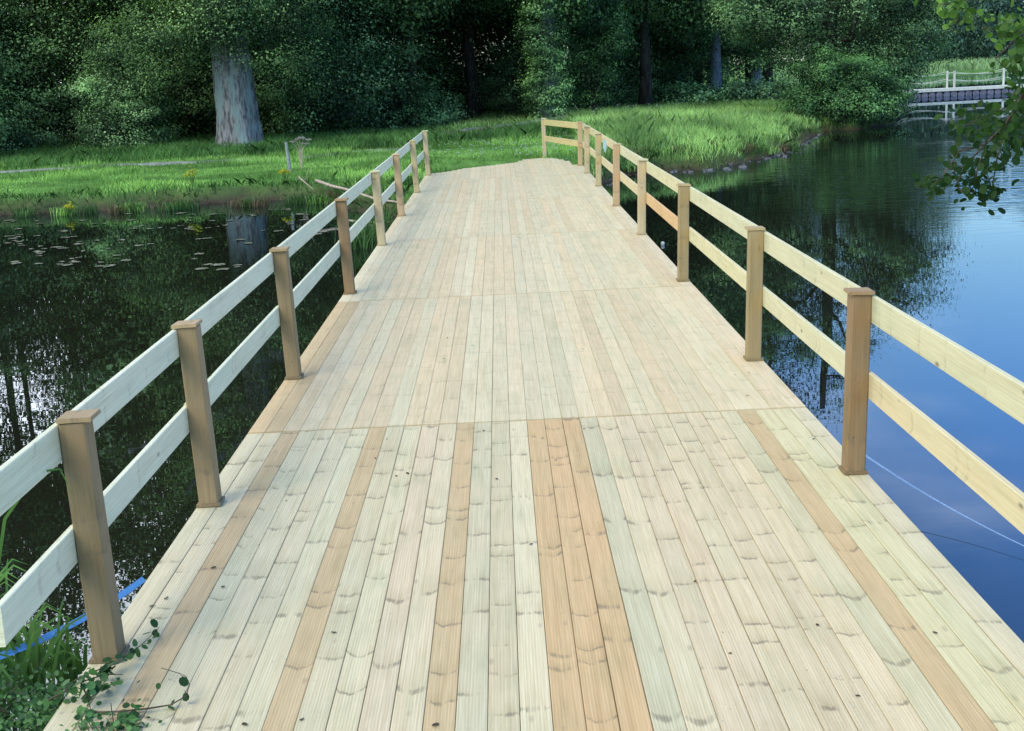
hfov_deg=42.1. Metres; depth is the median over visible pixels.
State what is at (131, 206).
weed clump
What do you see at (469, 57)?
woodland tree
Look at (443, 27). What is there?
woodland tree
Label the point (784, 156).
pebbles
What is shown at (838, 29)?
tree
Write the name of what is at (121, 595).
hose
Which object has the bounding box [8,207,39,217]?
weed clump
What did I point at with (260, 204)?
weed clump
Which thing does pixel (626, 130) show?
tall grass
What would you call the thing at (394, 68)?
woodland shrub
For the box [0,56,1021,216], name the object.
ground
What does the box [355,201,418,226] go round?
sedge tuft
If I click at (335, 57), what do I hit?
woodland shrub
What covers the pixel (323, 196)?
weed clump
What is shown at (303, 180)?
dead branch
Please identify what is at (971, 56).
tree
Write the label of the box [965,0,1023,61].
tree
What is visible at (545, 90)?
ivy tree
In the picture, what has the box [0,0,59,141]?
woodland shrub
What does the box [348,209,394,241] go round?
sedge tuft
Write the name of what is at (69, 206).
yellow flower
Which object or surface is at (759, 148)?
weed clump
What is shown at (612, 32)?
woodland tree
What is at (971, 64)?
meadow
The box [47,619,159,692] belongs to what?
bramble shoot
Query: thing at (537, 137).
white flowers
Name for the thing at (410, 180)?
weed clump
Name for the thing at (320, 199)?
weed clump
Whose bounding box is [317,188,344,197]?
weed clump
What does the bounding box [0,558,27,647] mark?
reed clump
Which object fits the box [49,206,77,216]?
weed clump
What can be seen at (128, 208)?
weed clump
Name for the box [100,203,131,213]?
weed clump
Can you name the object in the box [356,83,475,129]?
bush
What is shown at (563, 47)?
woodland tree
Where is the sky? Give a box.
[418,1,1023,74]
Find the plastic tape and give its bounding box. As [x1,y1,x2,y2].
[603,140,606,152]
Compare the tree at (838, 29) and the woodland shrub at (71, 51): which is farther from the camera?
the tree at (838, 29)
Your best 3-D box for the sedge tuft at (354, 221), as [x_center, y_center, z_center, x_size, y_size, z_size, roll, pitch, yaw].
[-2.416,-2.102,20.420,0.919,0.421,1.151,4,14,29]
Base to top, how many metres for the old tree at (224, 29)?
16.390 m
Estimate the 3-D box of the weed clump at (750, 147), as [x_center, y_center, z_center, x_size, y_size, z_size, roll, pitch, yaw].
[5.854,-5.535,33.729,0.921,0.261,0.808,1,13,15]
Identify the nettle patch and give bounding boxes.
[0,624,64,730]
[0,652,76,730]
[5,663,139,730]
[60,683,161,730]
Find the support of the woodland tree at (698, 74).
on the ground at (222, 195)
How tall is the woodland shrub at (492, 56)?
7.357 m
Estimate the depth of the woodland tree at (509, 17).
56.92 m
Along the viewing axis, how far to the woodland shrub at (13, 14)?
45.97 m
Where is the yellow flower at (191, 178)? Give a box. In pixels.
[183,166,197,184]
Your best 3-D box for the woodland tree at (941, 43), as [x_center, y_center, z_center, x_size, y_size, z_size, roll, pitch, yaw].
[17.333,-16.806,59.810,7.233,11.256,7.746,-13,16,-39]
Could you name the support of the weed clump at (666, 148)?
on the ground at (222, 195)
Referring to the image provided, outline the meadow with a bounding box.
[723,55,1023,80]
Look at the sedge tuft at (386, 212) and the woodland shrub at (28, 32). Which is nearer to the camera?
the sedge tuft at (386, 212)
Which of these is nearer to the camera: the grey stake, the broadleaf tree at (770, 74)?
the grey stake
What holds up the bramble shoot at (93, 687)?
on the footbridge
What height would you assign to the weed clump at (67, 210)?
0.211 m
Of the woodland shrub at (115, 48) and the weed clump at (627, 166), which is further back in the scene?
the woodland shrub at (115, 48)
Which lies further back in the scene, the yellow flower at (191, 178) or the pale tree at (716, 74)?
the pale tree at (716, 74)
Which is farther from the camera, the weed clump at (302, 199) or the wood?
the wood
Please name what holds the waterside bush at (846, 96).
on the ground at (222, 195)
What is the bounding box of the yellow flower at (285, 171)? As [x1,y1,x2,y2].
[278,169,291,180]
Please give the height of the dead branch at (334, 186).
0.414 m
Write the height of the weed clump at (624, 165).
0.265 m
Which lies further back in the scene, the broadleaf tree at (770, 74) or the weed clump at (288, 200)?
the broadleaf tree at (770, 74)
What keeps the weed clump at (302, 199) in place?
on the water
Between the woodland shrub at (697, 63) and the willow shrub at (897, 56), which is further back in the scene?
the woodland shrub at (697, 63)
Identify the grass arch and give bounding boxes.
[0,468,73,560]
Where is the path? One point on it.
(144, 164)
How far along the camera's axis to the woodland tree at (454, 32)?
62.14 m
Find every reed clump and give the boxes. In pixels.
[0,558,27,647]
[0,598,85,728]
[22,621,89,693]
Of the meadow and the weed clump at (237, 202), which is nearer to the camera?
the weed clump at (237, 202)
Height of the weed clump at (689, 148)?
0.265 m
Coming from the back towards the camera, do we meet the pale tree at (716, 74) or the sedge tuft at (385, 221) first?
the pale tree at (716, 74)
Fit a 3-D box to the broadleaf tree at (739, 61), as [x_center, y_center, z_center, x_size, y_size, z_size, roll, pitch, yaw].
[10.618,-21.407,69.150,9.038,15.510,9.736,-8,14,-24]
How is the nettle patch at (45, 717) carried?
on the ground at (222, 195)
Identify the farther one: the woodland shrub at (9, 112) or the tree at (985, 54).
the tree at (985, 54)
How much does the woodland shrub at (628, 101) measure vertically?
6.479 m
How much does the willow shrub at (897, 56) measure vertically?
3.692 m
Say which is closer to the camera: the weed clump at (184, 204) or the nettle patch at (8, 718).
the nettle patch at (8, 718)
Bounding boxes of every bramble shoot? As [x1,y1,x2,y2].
[31,658,122,714]
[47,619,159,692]
[93,668,189,730]
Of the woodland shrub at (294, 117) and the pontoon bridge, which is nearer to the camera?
the woodland shrub at (294, 117)
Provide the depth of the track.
44.16 m
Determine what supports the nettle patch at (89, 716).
on the footbridge
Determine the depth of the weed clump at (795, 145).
36.05 m
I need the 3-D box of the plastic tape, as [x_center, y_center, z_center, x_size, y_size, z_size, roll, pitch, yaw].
[1.413,-3.330,20.201,0.055,0.200,0.013,-3,12,0]
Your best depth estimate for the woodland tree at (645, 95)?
56.22 m
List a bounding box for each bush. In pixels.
[0,98,70,151]
[46,10,195,149]
[345,29,404,128]
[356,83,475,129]
[766,42,932,128]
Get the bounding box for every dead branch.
[295,168,313,189]
[315,179,396,202]
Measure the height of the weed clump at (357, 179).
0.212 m
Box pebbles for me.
[607,134,821,186]
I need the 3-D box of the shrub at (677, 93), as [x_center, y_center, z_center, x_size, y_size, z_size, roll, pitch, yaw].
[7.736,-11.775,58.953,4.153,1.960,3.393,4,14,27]
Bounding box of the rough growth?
[0,113,604,170]
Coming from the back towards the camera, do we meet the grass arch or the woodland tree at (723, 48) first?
the woodland tree at (723, 48)
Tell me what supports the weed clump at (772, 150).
on the ground at (222, 195)
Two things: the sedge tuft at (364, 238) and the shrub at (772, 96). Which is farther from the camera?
the shrub at (772, 96)
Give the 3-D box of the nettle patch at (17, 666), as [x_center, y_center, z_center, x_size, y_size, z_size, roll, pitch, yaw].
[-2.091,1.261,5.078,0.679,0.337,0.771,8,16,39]
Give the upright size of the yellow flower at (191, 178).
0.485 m
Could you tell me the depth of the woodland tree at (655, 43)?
58.41 m
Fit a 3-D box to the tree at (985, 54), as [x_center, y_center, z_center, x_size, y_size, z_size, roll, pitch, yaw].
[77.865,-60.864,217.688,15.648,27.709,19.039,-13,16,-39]
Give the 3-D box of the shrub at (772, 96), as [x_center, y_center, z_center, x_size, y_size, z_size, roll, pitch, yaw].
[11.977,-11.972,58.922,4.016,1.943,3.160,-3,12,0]
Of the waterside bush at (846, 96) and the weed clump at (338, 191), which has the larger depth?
the waterside bush at (846, 96)
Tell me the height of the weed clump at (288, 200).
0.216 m
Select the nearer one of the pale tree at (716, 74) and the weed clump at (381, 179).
the weed clump at (381, 179)
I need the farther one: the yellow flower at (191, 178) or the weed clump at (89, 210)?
the yellow flower at (191, 178)
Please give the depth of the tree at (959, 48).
182.60 m
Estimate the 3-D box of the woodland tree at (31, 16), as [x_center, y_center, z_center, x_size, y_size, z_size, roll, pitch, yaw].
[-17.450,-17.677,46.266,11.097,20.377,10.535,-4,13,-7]
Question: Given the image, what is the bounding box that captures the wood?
[1,0,822,130]
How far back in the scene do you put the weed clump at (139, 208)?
27.28 m
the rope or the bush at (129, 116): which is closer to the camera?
the rope
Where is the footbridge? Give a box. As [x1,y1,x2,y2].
[0,118,1023,730]
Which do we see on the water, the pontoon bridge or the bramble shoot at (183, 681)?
the pontoon bridge
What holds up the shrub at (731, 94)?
on the ground at (222, 195)
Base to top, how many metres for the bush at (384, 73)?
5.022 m
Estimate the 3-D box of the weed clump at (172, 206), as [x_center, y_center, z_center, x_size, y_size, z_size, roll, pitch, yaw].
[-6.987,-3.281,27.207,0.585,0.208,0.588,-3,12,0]
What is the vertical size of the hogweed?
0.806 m
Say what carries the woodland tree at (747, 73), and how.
on the ground at (222, 195)
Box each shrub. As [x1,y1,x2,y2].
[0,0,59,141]
[0,0,101,142]
[0,0,102,144]
[0,11,48,153]
[1,0,213,143]
[53,0,214,141]
[70,0,265,138]
[150,0,392,138]
[195,0,409,137]
[208,0,465,134]
[248,0,418,131]
[376,15,481,116]
[396,10,506,120]
[451,3,535,117]
[455,14,623,117]
[558,5,669,108]
[602,8,708,105]
[621,4,739,99]
[653,77,725,105]
[699,74,780,104]
[738,76,813,102]
[854,23,939,122]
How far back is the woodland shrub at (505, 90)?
53.04 m
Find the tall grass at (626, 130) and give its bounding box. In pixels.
[563,97,878,176]
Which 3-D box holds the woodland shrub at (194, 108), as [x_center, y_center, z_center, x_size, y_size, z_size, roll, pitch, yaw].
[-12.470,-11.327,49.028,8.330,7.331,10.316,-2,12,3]
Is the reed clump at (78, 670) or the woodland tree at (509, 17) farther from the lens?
the woodland tree at (509, 17)
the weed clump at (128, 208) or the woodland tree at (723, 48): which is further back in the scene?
the woodland tree at (723, 48)
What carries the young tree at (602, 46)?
on the ground at (222, 195)
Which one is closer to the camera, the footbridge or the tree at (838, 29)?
the footbridge
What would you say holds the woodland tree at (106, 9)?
on the ground at (222, 195)
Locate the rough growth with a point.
(323, 140)
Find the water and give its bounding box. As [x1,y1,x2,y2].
[0,69,1023,730]
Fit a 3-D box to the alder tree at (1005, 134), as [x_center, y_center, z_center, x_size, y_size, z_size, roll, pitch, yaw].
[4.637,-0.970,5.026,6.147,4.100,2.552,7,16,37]
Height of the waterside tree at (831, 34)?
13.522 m
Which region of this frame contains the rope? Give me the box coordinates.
[866,455,1023,545]
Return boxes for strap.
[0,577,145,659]
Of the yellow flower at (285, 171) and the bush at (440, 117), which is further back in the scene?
the bush at (440, 117)
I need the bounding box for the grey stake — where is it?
[284,142,291,169]
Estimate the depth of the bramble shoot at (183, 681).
4.58 m
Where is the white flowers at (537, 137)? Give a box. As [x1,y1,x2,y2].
[429,99,781,158]
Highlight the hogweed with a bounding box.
[290,136,311,169]
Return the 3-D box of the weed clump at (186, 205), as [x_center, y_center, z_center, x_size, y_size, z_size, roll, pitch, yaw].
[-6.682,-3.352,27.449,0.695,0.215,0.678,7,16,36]
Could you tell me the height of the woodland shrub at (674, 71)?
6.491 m
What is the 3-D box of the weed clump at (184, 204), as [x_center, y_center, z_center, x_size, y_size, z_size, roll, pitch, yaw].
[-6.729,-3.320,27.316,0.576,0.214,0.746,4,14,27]
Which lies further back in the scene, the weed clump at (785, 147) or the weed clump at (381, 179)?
the weed clump at (785, 147)
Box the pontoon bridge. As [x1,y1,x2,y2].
[906,68,1023,97]
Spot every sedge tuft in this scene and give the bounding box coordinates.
[329,215,374,242]
[336,221,377,249]
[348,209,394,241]
[353,208,396,232]
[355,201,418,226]
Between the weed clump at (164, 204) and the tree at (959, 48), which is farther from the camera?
the tree at (959, 48)
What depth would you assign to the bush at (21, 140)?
43.92 m
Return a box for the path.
[0,146,417,172]
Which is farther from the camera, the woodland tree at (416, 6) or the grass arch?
the woodland tree at (416, 6)
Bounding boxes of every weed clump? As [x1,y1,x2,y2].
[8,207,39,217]
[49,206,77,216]
[50,205,79,215]
[76,203,104,214]
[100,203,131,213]
[109,202,133,212]
[117,201,142,211]
[129,201,154,212]
[152,199,183,209]
[157,201,179,211]
[174,197,199,209]
[174,198,199,210]
[223,196,247,207]
[239,195,264,206]
[247,195,271,207]
[278,194,305,204]
[296,193,316,204]
[304,193,332,204]
[306,194,332,204]
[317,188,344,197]
[326,186,350,195]
[350,176,364,185]
[380,176,390,185]
[391,175,412,185]
[607,156,626,166]
[621,160,635,171]
[652,145,672,155]
[677,142,697,153]
[726,139,745,149]
[741,142,757,152]
[747,142,770,153]
[761,144,782,154]
[774,143,793,151]
[785,142,805,150]
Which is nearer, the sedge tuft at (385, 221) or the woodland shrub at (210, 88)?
the sedge tuft at (385, 221)
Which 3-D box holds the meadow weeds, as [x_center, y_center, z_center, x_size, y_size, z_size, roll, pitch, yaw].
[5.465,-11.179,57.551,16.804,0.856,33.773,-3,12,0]
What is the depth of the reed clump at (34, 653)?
5.33 m
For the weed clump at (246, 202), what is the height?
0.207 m
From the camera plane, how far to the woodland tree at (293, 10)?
46.96 m
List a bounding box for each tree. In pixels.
[0,0,195,42]
[27,0,56,145]
[33,0,199,139]
[76,0,364,146]
[150,0,403,134]
[322,0,502,129]
[339,0,488,127]
[375,0,503,117]
[417,0,569,120]
[421,11,504,93]
[455,0,678,111]
[487,9,577,105]
[509,0,627,120]
[514,0,753,106]
[515,1,684,103]
[556,0,654,111]
[610,0,754,101]
[666,0,768,89]
[681,0,782,86]
[687,0,820,84]
[692,59,702,89]
[694,0,972,109]
[704,1,809,89]
[704,33,803,86]
[751,66,760,85]
[789,0,904,65]
[809,0,980,68]
[897,0,982,62]
[912,0,1023,215]
[936,0,989,61]
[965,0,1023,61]
[966,1,1015,59]
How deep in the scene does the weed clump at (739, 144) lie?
33.25 m
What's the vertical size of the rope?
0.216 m
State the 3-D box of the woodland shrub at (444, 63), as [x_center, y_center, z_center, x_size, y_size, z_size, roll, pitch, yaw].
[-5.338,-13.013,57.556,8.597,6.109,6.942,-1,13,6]
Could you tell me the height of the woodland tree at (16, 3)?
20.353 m
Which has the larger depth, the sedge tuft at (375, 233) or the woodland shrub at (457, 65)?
the woodland shrub at (457, 65)
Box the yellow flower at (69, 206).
[63,201,73,215]
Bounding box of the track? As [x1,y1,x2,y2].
[457,107,707,132]
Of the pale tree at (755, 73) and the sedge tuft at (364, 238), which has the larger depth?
the pale tree at (755, 73)
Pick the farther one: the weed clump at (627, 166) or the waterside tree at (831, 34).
the waterside tree at (831, 34)
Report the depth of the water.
14.30 m
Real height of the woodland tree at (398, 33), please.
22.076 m
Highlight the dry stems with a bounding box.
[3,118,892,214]
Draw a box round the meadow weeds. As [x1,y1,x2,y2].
[428,95,830,137]

